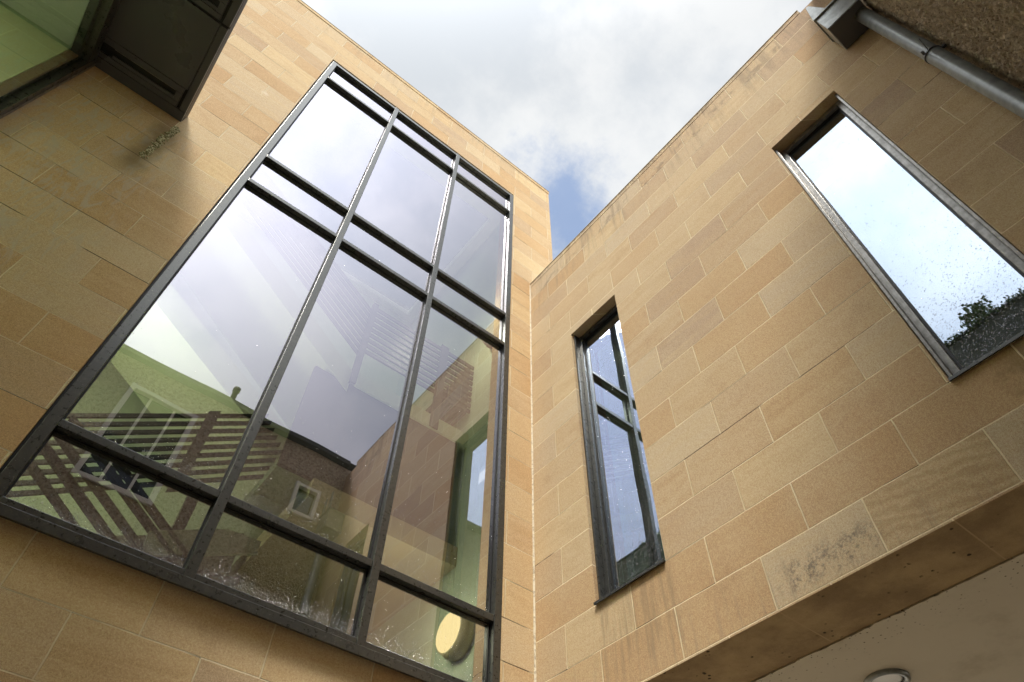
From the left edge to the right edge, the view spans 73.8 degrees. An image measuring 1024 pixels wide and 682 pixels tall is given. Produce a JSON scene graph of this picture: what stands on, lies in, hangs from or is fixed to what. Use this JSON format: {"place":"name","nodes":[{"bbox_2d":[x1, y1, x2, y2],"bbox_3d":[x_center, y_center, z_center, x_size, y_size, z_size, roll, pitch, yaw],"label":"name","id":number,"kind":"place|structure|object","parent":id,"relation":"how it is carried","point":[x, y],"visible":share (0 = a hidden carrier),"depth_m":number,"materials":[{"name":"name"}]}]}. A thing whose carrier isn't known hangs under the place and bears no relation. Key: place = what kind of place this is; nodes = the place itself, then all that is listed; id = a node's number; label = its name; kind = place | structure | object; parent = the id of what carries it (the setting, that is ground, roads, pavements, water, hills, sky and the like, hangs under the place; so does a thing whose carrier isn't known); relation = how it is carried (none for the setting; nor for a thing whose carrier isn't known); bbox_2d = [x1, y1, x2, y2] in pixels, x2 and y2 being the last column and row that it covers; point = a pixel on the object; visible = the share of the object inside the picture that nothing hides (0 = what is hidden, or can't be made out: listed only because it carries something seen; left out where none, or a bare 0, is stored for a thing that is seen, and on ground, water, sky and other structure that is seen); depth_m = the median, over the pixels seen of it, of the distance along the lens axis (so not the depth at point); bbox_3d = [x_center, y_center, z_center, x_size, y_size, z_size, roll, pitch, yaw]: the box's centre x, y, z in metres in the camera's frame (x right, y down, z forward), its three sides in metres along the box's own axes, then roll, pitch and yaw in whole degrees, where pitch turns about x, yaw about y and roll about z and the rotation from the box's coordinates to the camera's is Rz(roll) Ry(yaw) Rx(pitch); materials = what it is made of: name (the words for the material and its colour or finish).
{"place":"outdoors","nodes":[
{"label":"outdoors","id":0,"kind":"place"},
{"bbox_2d":[0,0,552,681],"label":"stone building","id":1,"kind":"structure","parent":0,"point":[290,270],"depth_m":4.78,"materials":[{"name":"stone"}]},
{"bbox_2d":[0,0,119,118],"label":"glazed bay","id":2,"kind":"object","parent":1,"relation":"attached to","point":[46,46],"visible":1,"depth_m":5.07,"materials":[{"name":"green glass"}]},
{"bbox_2d":[139,126,180,158],"bbox_3d":[-2.803,-1.594,5.445,0.090,0.655,0.018,33,-59,-22],"label":"moss","id":3,"kind":"object","parent":1,"relation":"attached to","point":[160,140],"visible":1,"depth_m":5.43,"materials":[{"name":"green plant"}]},
{"bbox_2d":[95,0,247,121],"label":"canopy","id":4,"kind":"object","parent":1,"relation":"attached to","point":[163,55],"visible":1,"depth_m":5.41,"materials":[{"name":"black metal"}]},
{"bbox_2d":[0,61,513,681],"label":"window","id":5,"kind":"structure","parent":1,"relation":"in","point":[328,344],"depth_m":4.94,"materials":[{"name":"black"}]},
{"bbox_2d":[302,0,811,259],"label":"sky","id":6,"kind":"structure","parent":0,"point":[579,96],"materials":[{"name":"white"}]},
{"bbox_2d":[530,0,1023,681],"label":"stone building","id":7,"kind":"structure","parent":0,"point":[776,328],"depth_m":4.05,"materials":[{"name":"stone"}]},
{"bbox_2d":[574,305,665,605],"bbox_3d":[0.793,0.659,5.363,0.172,2.895,0.601,33,-59,-22],"label":"window","id":8,"kind":"structure","parent":7,"relation":"in","point":[627,540],"depth_m":5.13,"materials":[{"name":"black"}]},
{"bbox_2d":[864,668,910,681],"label":"ceiling light","id":9,"kind":"object","parent":7,"relation":"attached to","point":[891,675],"visible":1,"depth_m":3.62,"materials":[{"name":"metal"}]},
{"bbox_2d":[775,94,1023,381],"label":"window","id":10,"kind":"structure","parent":7,"relation":"in","point":[957,283],"depth_m":3.92,"materials":[{"name":"black"}]},
{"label":"ground","id":11,"kind":"structure","parent":0,"visible":0},
{"bbox_2d":[861,0,1023,90],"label":"harled building","id":12,"kind":"structure","parent":11,"relation":"on","point":[987,35],"depth_m":3.65,"materials":[{"name":"brown"}]},
{"bbox_2d":[806,0,1023,118],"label":"downpipe","id":13,"kind":"object","parent":12,"relation":"attached to","point":[846,24],"visible":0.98,"depth_m":4.49,"materials":[{"name":"metal"}]}
]}

